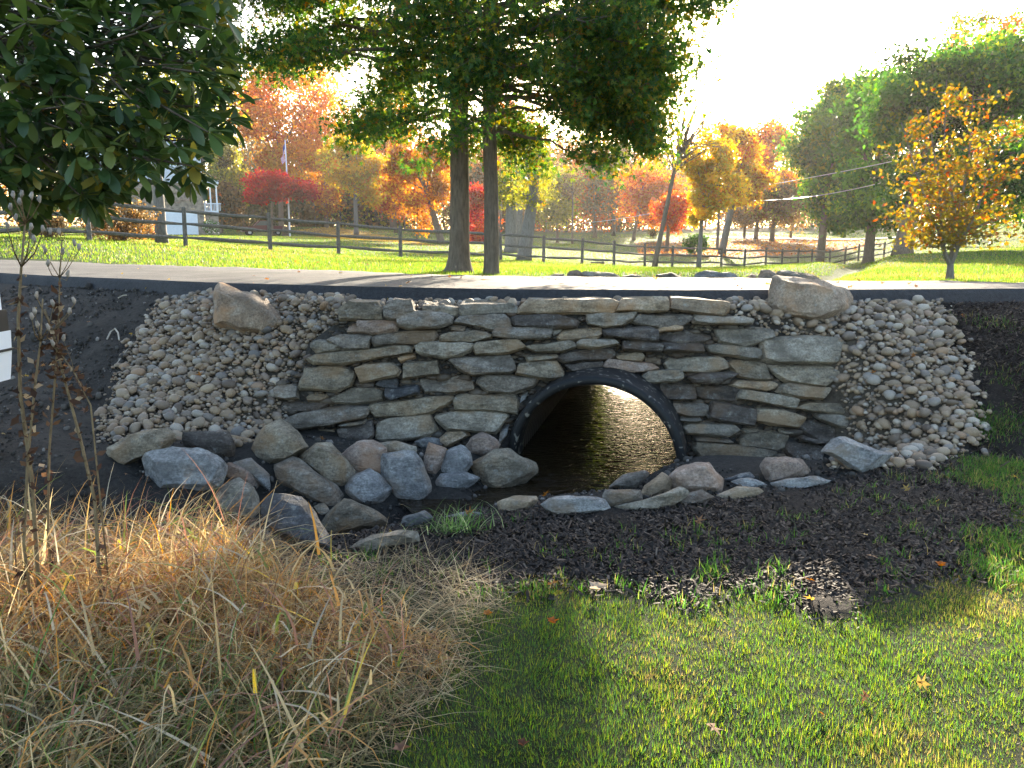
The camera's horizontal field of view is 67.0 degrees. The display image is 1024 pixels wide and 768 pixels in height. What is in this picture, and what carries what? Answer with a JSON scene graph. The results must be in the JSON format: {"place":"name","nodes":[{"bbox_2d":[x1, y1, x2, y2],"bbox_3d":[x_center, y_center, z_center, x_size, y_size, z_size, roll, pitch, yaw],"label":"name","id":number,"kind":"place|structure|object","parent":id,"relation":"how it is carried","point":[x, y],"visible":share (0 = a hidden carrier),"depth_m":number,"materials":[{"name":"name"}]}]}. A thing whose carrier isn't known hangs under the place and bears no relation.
{"place":"outdoors","nodes":[
{"label":"outdoors","id":0,"kind":"place"},
{"bbox_2d":[0,299,13,381],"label":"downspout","id":1,"kind":"object","parent":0,"point":[6,348],"visible":1,"depth_m":2.59,"materials":[{"name":"white paint"}]},
{"bbox_2d":[0,223,1023,767],"bbox_3d":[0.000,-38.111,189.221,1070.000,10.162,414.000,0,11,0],"label":"ground","id":2,"kind":"structure","parent":0,"point":[130,483],"depth_m":3.33,"materials":[{"name":"green plant"}]},
{"bbox_2d":[5,190,46,623],"bbox_3d":[-1.794,0.127,2.885,0.190,1.661,0.352,-10,15,-44],"label":"weed stalk","id":3,"kind":"object","parent":2,"relation":"on","point":[20,355],"visible":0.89,"depth_m":2.90,"materials":[{"name":"brown plant"}]},
{"bbox_2d":[13,298,54,633],"bbox_3d":[-1.732,0.333,2.868,0.191,1.289,0.255,4,11,20],"label":"weed stalk","id":4,"kind":"object","parent":2,"relation":"on","point":[29,451],"visible":0.94,"depth_m":2.85,"materials":[{"name":"brown plant"}]},
{"bbox_2d":[11,210,72,237],"bbox_3d":[-13.622,-4.730,22.496,1.514,1.079,1.423,6,12,31],"label":"dry shrub","id":5,"kind":"object","parent":2,"relation":"on","point":[55,222],"visible":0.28,"depth_m":22.48,"materials":[{"name":"brown plant"}]},
{"bbox_2d":[37,228,80,601],"bbox_3d":[-1.780,0.172,3.027,0.230,1.540,0.351,-9,14,-39],"label":"weed stalk","id":6,"kind":"object","parent":2,"relation":"on","point":[57,308],"visible":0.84,"depth_m":3.05,"materials":[{"name":"brown plant"}]},
{"bbox_2d":[34,291,106,617],"bbox_3d":[-1.717,0.294,3.006,0.390,1.316,0.153,10,15,43],"label":"weed stalk","id":7,"kind":"object","parent":2,"relation":"on","point":[77,457],"visible":0.91,"depth_m":2.98,"materials":[{"name":"brown plant"}]},
{"bbox_2d":[43,312,111,604],"bbox_3d":[-1.716,0.326,3.034,0.358,1.216,0.117,8,13,36],"label":"weed stalk","id":8,"kind":"object","parent":2,"relation":"on","point":[84,394],"visible":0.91,"depth_m":2.96,"materials":[{"name":"brown plant"}]},
{"bbox_2d":[76,197,161,241],"bbox_3d":[-12.317,-5.210,24.436,2.518,1.553,1.818,-3,11,-15],"label":"dry shrub","id":9,"kind":"object","parent":2,"relation":"on","point":[121,226],"visible":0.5,"depth_m":24.20,"materials":[{"name":"brown plant"}]},
{"bbox_2d":[0,0,262,235],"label":"magnolia tree","id":10,"kind":"object","parent":2,"relation":"on","point":[83,187],"visible":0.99,"depth_m":3.94,"materials":[{"name":"green plant"}]},
{"bbox_2d":[106,428,175,464],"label":"boulder","id":11,"kind":"object","parent":2,"relation":"on","point":[134,447],"visible":0.83,"depth_m":5.36,"materials":[{"name":"grey stone"}]},
{"bbox_2d":[85,125,220,234],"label":"house","id":12,"kind":"structure","parent":2,"relation":"on","point":[183,200],"depth_m":69.61,"materials":[{"name":"wood"}]},
{"bbox_2d":[152,211,198,234],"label":"garage door","id":13,"kind":"structure","parent":12,"relation":"in","point":[170,216],"depth_m":69.64,"materials":[{"name":"white paint"}]},
{"bbox_2d":[95,42,252,243],"bbox_3d":[-11.345,-7.957,25.523,5.222,6.737,4.295,0,11,0],"label":"tree","id":14,"kind":"object","parent":2,"relation":"on","point":[160,229],"visible":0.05,"depth_m":25.70,"materials":[{"name":"orange plant"}]},
{"bbox_2d":[142,446,227,490],"bbox_3d":[-2.253,0.594,5.326,0.591,0.328,0.385,0,11,0],"label":"boulder","id":15,"kind":"object","parent":2,"relation":"on","point":[171,467],"visible":0.93,"depth_m":5.19,"materials":[{"name":"grey stone"}]},
{"bbox_2d":[182,431,234,456],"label":"boulder","id":16,"kind":"object","parent":2,"relation":"on","point":[218,443],"visible":0.88,"depth_m":5.64,"materials":[{"name":"stone"}]},
{"bbox_2d":[94,288,358,446],"bbox_3d":[-2.594,-0.246,6.997,2.564,1.127,3.063,0,11,0],"label":"pebble bed","id":17,"kind":"object","parent":2,"relation":"on","point":[181,311],"visible":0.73,"depth_m":6.89,"materials":[{"name":"grey gravel"}]},
{"bbox_2d":[213,282,281,332],"bbox_3d":[-2.530,-0.712,7.428,0.689,0.525,0.573,0,11,0],"label":"boulder","id":18,"kind":"object","parent":17,"relation":"on","point":[236,309],"visible":0.86,"depth_m":7.20,"materials":[{"name":"beige stone"}]},
{"bbox_2d":[207,176,247,232],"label":"brown tree","id":19,"kind":"object","parent":2,"relation":"on","point":[230,200],"visible":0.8,"depth_m":96.70,"materials":[{"name":"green plant"}]},
{"bbox_2d":[203,134,254,224],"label":"yellowing tree","id":20,"kind":"object","parent":2,"relation":"on","point":[227,166],"visible":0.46,"depth_m":112.93,"materials":[{"name":"yellow plant"}]},
{"bbox_2d":[216,477,259,517],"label":"boulder","id":21,"kind":"object","parent":2,"relation":"on","point":[249,492],"visible":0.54,"depth_m":5.16,"materials":[{"name":"grey stone"}]},
{"bbox_2d":[226,462,259,488],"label":"boulder","id":22,"kind":"object","parent":2,"relation":"on","point":[234,471],"visible":0.52,"depth_m":5.39,"materials":[{"name":"grey stone"}]},
{"bbox_2d":[0,453,494,767],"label":"dry grass","id":23,"kind":"structure","parent":2,"relation":"on","point":[56,702],"depth_m":2.66,"materials":[{"name":"plant"}]},
{"bbox_2d":[233,458,269,490],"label":"boulder","id":24,"kind":"object","parent":2,"relation":"on","point":[261,475],"visible":0.93,"depth_m":5.40,"materials":[{"name":"grey stone"}]},
{"bbox_2d":[251,418,308,462],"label":"boulder","id":25,"kind":"object","parent":2,"relation":"on","point":[278,440],"visible":0.93,"depth_m":5.64,"materials":[{"name":"grey stone"}]},
{"bbox_2d":[239,167,322,235],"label":"dogwood tree","id":26,"kind":"object","parent":2,"relation":"on","point":[279,187],"visible":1,"depth_m":82.67,"materials":[{"name":"brown plant"}]},
{"bbox_2d":[221,61,352,225],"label":"maple tree","id":27,"kind":"object","parent":2,"relation":"on","point":[262,114],"visible":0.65,"depth_m":104.64,"materials":[{"name":"brown plant"}]},
{"bbox_2d":[260,493,330,549],"bbox_3d":[-1.105,0.721,3.991,0.405,0.308,0.285,4,11,21],"label":"boulder","id":28,"kind":"object","parent":2,"relation":"on","point":[298,514],"visible":0.77,"depth_m":3.89,"materials":[{"name":"grey stone"}]},
{"bbox_2d":[274,456,343,505],"bbox_3d":[-1.454,0.719,5.552,0.529,0.355,0.398,0,11,0],"label":"boulder","id":29,"kind":"object","parent":2,"relation":"on","point":[300,476],"visible":0.8,"depth_m":5.40,"materials":[{"name":"grey stone"}]},
{"bbox_2d":[287,97,358,227],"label":"orange tree","id":30,"kind":"object","parent":2,"relation":"on","point":[329,198],"visible":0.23,"depth_m":116.69,"materials":[{"name":"brown plant"}]},
{"bbox_2d":[298,442,357,485],"bbox_3d":[-1.346,0.613,5.718,0.448,0.348,0.307,6,12,29],"label":"boulder","id":31,"kind":"object","parent":2,"relation":"on","point":[328,461],"visible":0.73,"depth_m":5.59,"materials":[{"name":"grey stone"}]},
{"bbox_2d":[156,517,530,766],"bbox_3d":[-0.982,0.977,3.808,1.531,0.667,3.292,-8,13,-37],"label":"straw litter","id":32,"kind":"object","parent":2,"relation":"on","point":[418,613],"visible":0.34,"depth_m":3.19,"materials":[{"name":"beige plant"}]},
{"bbox_2d":[307,133,388,234],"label":"yellow orange tree","id":33,"kind":"object","parent":2,"relation":"on","point":[355,177],"visible":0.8,"depth_m":90.54,"materials":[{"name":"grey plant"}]},
{"bbox_2d":[321,498,387,534],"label":"boulder","id":34,"kind":"object","parent":2,"relation":"on","point":[345,513],"visible":0.75,"depth_m":5.17,"materials":[{"name":"grey stone"}]},
{"bbox_2d":[342,440,386,474],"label":"boulder","id":35,"kind":"object","parent":2,"relation":"on","point":[361,455],"visible":0.69,"depth_m":5.72,"materials":[{"name":"grey stone"}]},
{"bbox_2d":[345,468,391,503],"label":"boulder","id":36,"kind":"object","parent":2,"relation":"on","point":[369,484],"visible":0.88,"depth_m":5.52,"materials":[{"name":"grey stone"}]},
{"bbox_2d":[350,530,419,551],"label":"boulder","id":37,"kind":"object","parent":2,"relation":"on","point":[408,536],"visible":0.94,"depth_m":3.92,"materials":[{"name":"grey stone"}]},
{"bbox_2d":[355,86,427,227],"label":"orange tree","id":38,"kind":"object","parent":2,"relation":"on","point":[382,152],"visible":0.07,"depth_m":121.27,"materials":[{"name":"brown plant"}]},
{"bbox_2d":[368,173,417,232],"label":"orange tree","id":39,"kind":"object","parent":2,"relation":"on","point":[395,209],"visible":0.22,"depth_m":101.33,"materials":[{"name":"brown plant"}]},
{"bbox_2d":[381,441,416,452],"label":"boulder","id":40,"kind":"object","parent":2,"relation":"on","point":[392,446],"visible":0.45,"depth_m":5.99,"materials":[{"name":"grey stone"}]},
{"bbox_2d":[380,450,431,499],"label":"boulder","id":41,"kind":"object","parent":2,"relation":"on","point":[404,474],"visible":0.84,"depth_m":5.62,"materials":[{"name":"grey stone"}]},
{"bbox_2d":[374,134,449,243],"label":"forked maple","id":42,"kind":"object","parent":2,"relation":"on","point":[396,187],"visible":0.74,"depth_m":59.00,"materials":[{"name":"brown plant"}]},
{"bbox_2d":[199,0,631,272],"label":"oak tree","id":43,"kind":"object","parent":2,"relation":"on","point":[307,43],"visible":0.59,"depth_m":11.84,"materials":[{"name":"green plant"}]},
{"bbox_2d":[401,510,432,526],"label":"boulder","id":44,"kind":"object","parent":2,"relation":"on","point":[420,516],"visible":0.82,"depth_m":4.36,"materials":[{"name":"grey stone"}]},
{"bbox_2d":[401,179,440,238],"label":"orange sapling","id":45,"kind":"object","parent":2,"relation":"on","point":[424,221],"visible":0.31,"depth_m":68.18,"materials":[{"name":"brown plant"}]},
{"bbox_2d":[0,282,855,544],"bbox_3d":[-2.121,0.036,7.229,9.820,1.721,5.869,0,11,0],"label":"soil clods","id":46,"kind":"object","parent":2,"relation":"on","point":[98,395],"visible":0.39,"depth_m":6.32,"materials":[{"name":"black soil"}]},
{"bbox_2d":[424,442,446,473],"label":"boulder","id":47,"kind":"object","parent":2,"relation":"on","point":[434,455],"visible":0.9,"depth_m":5.87,"materials":[{"name":"grey stone"}]},
{"bbox_2d":[0,203,885,266],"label":"rail fence","id":48,"kind":"object","parent":2,"relation":"on","point":[88,232],"visible":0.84,"depth_m":29.35,"materials":[{"name":"brown wood"}]},
{"bbox_2d":[404,500,503,536],"bbox_3d":[-0.330,0.791,4.211,0.590,0.364,0.467,0,11,0],"label":"grass tuft","id":49,"kind":"object","parent":2,"relation":"on","point":[455,524],"visible":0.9,"depth_m":4.21,"materials":[{"name":"green plant"}]},
{"bbox_2d":[439,431,469,446],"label":"boulder","id":50,"kind":"object","parent":2,"relation":"on","point":[449,438],"visible":0.81,"depth_m":6.57,"materials":[{"name":"beige stone"}]},
{"bbox_2d":[466,432,500,455],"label":"boulder","id":51,"kind":"object","parent":2,"relation":"on","point":[482,443],"visible":0.77,"depth_m":6.21,"materials":[{"name":"grey stone"}]},
{"bbox_2d":[469,182,504,241],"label":"red maple","id":52,"kind":"object","parent":2,"relation":"on","point":[476,203],"visible":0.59,"depth_m":71.24,"materials":[{"name":"brown plant"}]},
{"bbox_2d":[471,448,537,487],"bbox_3d":[-0.066,0.683,6.010,0.544,0.360,0.348,0,11,0],"label":"boulder","id":53,"kind":"object","parent":2,"relation":"on","point":[501,468],"visible":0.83,"depth_m":5.88,"materials":[{"name":"grey stone"}]},
{"bbox_2d":[1,255,1017,735],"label":"scattered leaves","id":54,"kind":"object","parent":2,"relation":"on","point":[919,683],"visible":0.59,"depth_m":4.50,"materials":[{"name":"plant"}]},
{"bbox_2d":[469,100,552,232],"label":"orange tree","id":55,"kind":"object","parent":2,"relation":"on","point":[498,159],"visible":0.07,"depth_m":124.17,"materials":[{"name":"brown plant"}]},
{"bbox_2d":[0,223,1023,282],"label":"lawn grass","id":56,"kind":"structure","parent":2,"relation":"on","point":[532,268],"depth_m":20.79,"materials":[{"name":"green plant"}]},
{"bbox_2d":[0,72,1023,232],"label":"distant woods","id":57,"kind":"object","parent":2,"relation":"on","point":[299,211],"visible":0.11,"depth_m":138.98,"materials":[{"name":"orange plant"}]},
{"bbox_2d":[497,156,528,252],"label":"grey tree","id":58,"kind":"object","parent":2,"relation":"on","point":[510,226],"visible":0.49,"depth_m":50.51,"materials":[{"name":"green plant"}]},
{"bbox_2d":[497,495,537,512],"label":"boulder","id":59,"kind":"object","parent":2,"relation":"on","point":[515,502],"visible":0.88,"depth_m":4.57,"materials":[{"name":"beige stone"}]},
{"bbox_2d":[502,111,558,260],"bbox_3d":[0.877,-9.089,35.925,2.916,6.924,2.980,0,11,0],"label":"grey tree","id":60,"kind":"object","parent":2,"relation":"on","point":[533,197],"visible":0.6,"depth_m":35.87,"materials":[{"name":"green plant"}]},
{"bbox_2d":[338,0,750,274],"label":"oak tree","id":61,"kind":"object","parent":2,"relation":"on","point":[644,84],"visible":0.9,"depth_m":11.04,"materials":[{"name":"green plant"}]},
{"bbox_2d":[527,162,585,242],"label":"yellowing tree","id":62,"kind":"object","parent":2,"relation":"on","point":[558,212],"visible":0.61,"depth_m":96.75,"materials":[{"name":"yellow plant"}]},
{"bbox_2d":[273,296,848,459],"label":"retaining wall","id":63,"kind":"structure","parent":2,"relation":"on","point":[401,370],"depth_m":6.68,"materials":[{"name":"grey stone"}]},
{"bbox_2d":[508,367,687,461],"bbox_3d":[1.262,-0.024,8.675,2.600,2.049,4.832,3,11,14],"label":"culvert pipe","id":64,"kind":"object","parent":63,"relation":"in","point":[538,409],"visible":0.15,"depth_m":6.43,"materials":[{"name":"black plastic"}]},
{"bbox_2d":[380,295,742,310],"bbox_3d":[0.321,-0.716,7.072,3.835,0.208,0.467,0,11,0],"label":"pebble bed","id":65,"kind":"object","parent":2,"relation":"on","point":[449,301],"visible":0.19,"depth_m":7.02,"materials":[{"name":"grey gravel"}]},
{"bbox_2d":[556,162,585,243],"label":"thin tree","id":66,"kind":"object","parent":2,"relation":"on","point":[571,189],"visible":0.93,"depth_m":92.25,"materials":[{"name":"brown plant"}]},
{"bbox_2d":[566,151,623,237],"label":"rusty tree","id":67,"kind":"object","parent":2,"relation":"on","point":[594,198],"visible":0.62,"depth_m":107.80,"materials":[{"name":"brown plant"}]},
{"bbox_2d":[592,139,639,235],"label":"rusty tree","id":68,"kind":"object","parent":2,"relation":"on","point":[630,165],"visible":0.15,"depth_m":113.68,"materials":[{"name":"brown plant"}]},
{"bbox_2d":[602,489,642,505],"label":"boulder","id":69,"kind":"object","parent":2,"relation":"on","point":[613,497],"visible":0.77,"depth_m":4.53,"materials":[{"name":"grey stone"}]},
{"bbox_2d":[609,470,649,488],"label":"boulder","id":70,"kind":"object","parent":2,"relation":"on","point":[632,480],"visible":0.98,"depth_m":5.04,"materials":[{"name":"grey stone"}]},
{"bbox_2d":[608,154,689,239],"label":"orange tree","id":71,"kind":"object","parent":2,"relation":"on","point":[642,193],"visible":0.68,"depth_m":91.34,"materials":[{"name":"brown plant"}]},
{"bbox_2d":[280,300,1023,627],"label":"mulch","id":72,"kind":"object","parent":2,"relation":"on","point":[797,568],"visible":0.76,"depth_m":4.05,"materials":[{"name":"black soil"}]},
{"bbox_2d":[540,495,610,515],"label":"boulder","id":73,"kind":"object","parent":72,"relation":"on","point":[566,504],"visible":0.82,"depth_m":4.43,"materials":[{"name":"grey stone"}]},
{"bbox_2d":[614,486,689,510],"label":"boulder","id":74,"kind":"object","parent":2,"relation":"on","point":[669,498],"visible":0.7,"depth_m":4.50,"materials":[{"name":"grey stone"}]},
{"bbox_2d":[641,472,671,496],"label":"boulder","id":75,"kind":"object","parent":2,"relation":"on","point":[661,482],"visible":0.81,"depth_m":4.76,"materials":[{"name":"beige stone"}]},
{"bbox_2d":[297,310,1023,614],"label":"weed tufts","id":76,"kind":"object","parent":2,"relation":"on","point":[989,470],"visible":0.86,"depth_m":3.92,"materials":[{"name":"green plant"}]},
{"bbox_2d":[648,190,695,251],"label":"red shrub tree","id":77,"kind":"object","parent":2,"relation":"on","point":[678,208],"visible":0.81,"depth_m":63.52,"materials":[{"name":"brown plant"}]},
{"bbox_2d":[677,489,713,504],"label":"boulder","id":78,"kind":"object","parent":2,"relation":"on","point":[701,496],"visible":0.78,"depth_m":4.59,"materials":[{"name":"stone"}]},
{"bbox_2d":[681,232,709,253],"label":"evergreen shrub","id":79,"kind":"object","parent":2,"relation":"on","point":[689,242],"visible":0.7,"depth_m":58.91,"materials":[{"name":"green plant"}]},
{"bbox_2d":[669,462,723,493],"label":"boulder","id":80,"kind":"object","parent":2,"relation":"on","point":[696,476],"visible":0.84,"depth_m":4.78,"materials":[{"name":"grey stone"}]},
{"bbox_2d":[644,72,751,266],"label":"leaning tree","id":81,"kind":"object","parent":2,"relation":"on","point":[681,149],"visible":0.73,"depth_m":40.60,"materials":[{"name":"brown plant"}]},
{"bbox_2d":[674,122,754,267],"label":"yellow tree","id":82,"kind":"object","parent":2,"relation":"on","point":[712,191],"visible":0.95,"depth_m":43.26,"materials":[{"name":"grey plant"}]},
{"bbox_2d":[694,270,739,277],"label":"boulder","id":83,"kind":"object","parent":2,"relation":"on","point":[708,274],"visible":0.59,"depth_m":10.41,"materials":[{"name":"grey stone"}]},
{"bbox_2d":[716,486,763,501],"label":"boulder","id":84,"kind":"object","parent":2,"relation":"on","point":[735,493],"visible":0.86,"depth_m":4.70,"materials":[{"name":"grey stone"}]},
{"bbox_2d":[723,205,764,237],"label":"tree","id":85,"kind":"object","parent":2,"relation":"on","point":[738,218],"visible":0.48,"depth_m":91.70,"materials":[{"name":"brown plant"}]},
{"bbox_2d":[706,109,783,254],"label":"pale trunk tree","id":86,"kind":"object","parent":2,"relation":"on","point":[749,147],"visible":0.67,"depth_m":59.04,"materials":[{"name":"yellow plant"}]},
{"bbox_2d":[636,234,879,257],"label":"leaf litter","id":87,"kind":"object","parent":2,"relation":"on","point":[733,247],"visible":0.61,"depth_m":75.57,"materials":[{"name":"brown plant"}]},
{"bbox_2d":[746,110,804,239],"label":"orange tree","id":88,"kind":"object","parent":2,"relation":"on","point":[770,129],"visible":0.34,"depth_m":87.05,"materials":[{"name":"brown plant"}]},
{"bbox_2d":[743,171,811,240],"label":"brown green tree","id":89,"kind":"object","parent":2,"relation":"on","point":[784,210],"visible":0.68,"depth_m":84.31,"materials":[{"name":"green plant"}]},
{"bbox_2d":[759,456,810,481],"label":"boulder","id":90,"kind":"object","parent":2,"relation":"on","point":[773,469],"visible":0.92,"depth_m":5.03,"materials":[{"name":"grey stone"}]},
{"bbox_2d":[770,476,830,487],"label":"boulder","id":91,"kind":"object","parent":2,"relation":"on","point":[805,482],"visible":0.88,"depth_m":4.89,"materials":[{"name":"grey stone"}]},
{"bbox_2d":[768,275,852,319],"bbox_3d":[2.717,-0.764,7.030,0.792,0.447,0.420,0,11,0],"label":"boulder","id":92,"kind":"object","parent":2,"relation":"on","point":[805,298],"visible":0.76,"depth_m":6.86,"materials":[{"name":"beige stone"}]},
{"bbox_2d":[771,64,872,261],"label":"maple tree","id":93,"kind":"object","parent":2,"relation":"on","point":[807,152],"visible":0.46,"depth_m":55.37,"materials":[{"name":"green plant"}]},
{"bbox_2d":[820,436,892,472],"bbox_3d":[2.369,0.488,5.311,0.516,0.248,0.284,0,11,0],"label":"boulder","id":94,"kind":"object","parent":2,"relation":"on","point":[854,454],"visible":0.99,"depth_m":5.21,"materials":[{"name":"grey stone"}]},
{"bbox_2d":[726,295,991,472],"bbox_3d":[3.024,-0.011,6.462,2.489,1.380,2.606,0,11,0],"label":"pebble bed","id":95,"kind":"object","parent":2,"relation":"on","point":[921,451],"visible":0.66,"depth_m":6.43,"materials":[{"name":"grey gravel"}]},
{"bbox_2d":[817,62,924,263],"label":"maple tree","id":96,"kind":"object","parent":2,"relation":"on","point":[861,211],"visible":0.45,"depth_m":47.54,"materials":[{"name":"green plant"}]},
{"bbox_2d":[844,7,1023,255],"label":"maple tree","id":97,"kind":"object","parent":2,"relation":"on","point":[978,70],"visible":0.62,"depth_m":35.05,"materials":[{"name":"green plant"}]},
{"bbox_2d":[872,80,1023,280],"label":"young tree","id":98,"kind":"object","parent":2,"relation":"on","point":[949,221],"visible":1,"depth_m":11.65,"materials":[{"name":"orange plant"}]},
{"bbox_2d":[938,6,1023,245],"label":"maple tree","id":99,"kind":"object","parent":2,"relation":"on","point":[960,22],"visible":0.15,"depth_m":55.79,"materials":[{"name":"yellow plant"}]},
{"bbox_2d":[0,260,1023,303],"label":"driveway","id":100,"kind":"structure","parent":0,"point":[174,280],"depth_m":8.23,"materials":[{"name":"grey asphalt"}]},
{"bbox_2d":[0,0,1023,228],"label":"sky","id":101,"kind":"structure","parent":0,"point":[784,49],"materials":[{"name":"white"}]},
{"bbox_2d":[398,385,675,516],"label":"water","id":102,"kind":"structure","parent":0,"point":[587,438],"depth_m":6.91,"materials":[{"name":"black liquid"}]},
{"bbox_2d":[441,444,472,472],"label":"boulder","id":103,"kind":"object","parent":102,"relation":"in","point":[458,458],"visible":0.77,"depth_m":5.85,"materials":[{"name":"grey stone"}]},
{"bbox_2d":[435,471,479,487],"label":"boulder","id":104,"kind":"object","parent":102,"relation":"in","point":[465,479],"visible":0.88,"depth_m":5.74,"materials":[{"name":"grey stone"}]},
{"bbox_2d":[370,483,1023,767],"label":"lawn grass","id":105,"kind":"structure","parent":0,"point":[756,713],"depth_m":2.73,"materials":[{"name":"green plant"}]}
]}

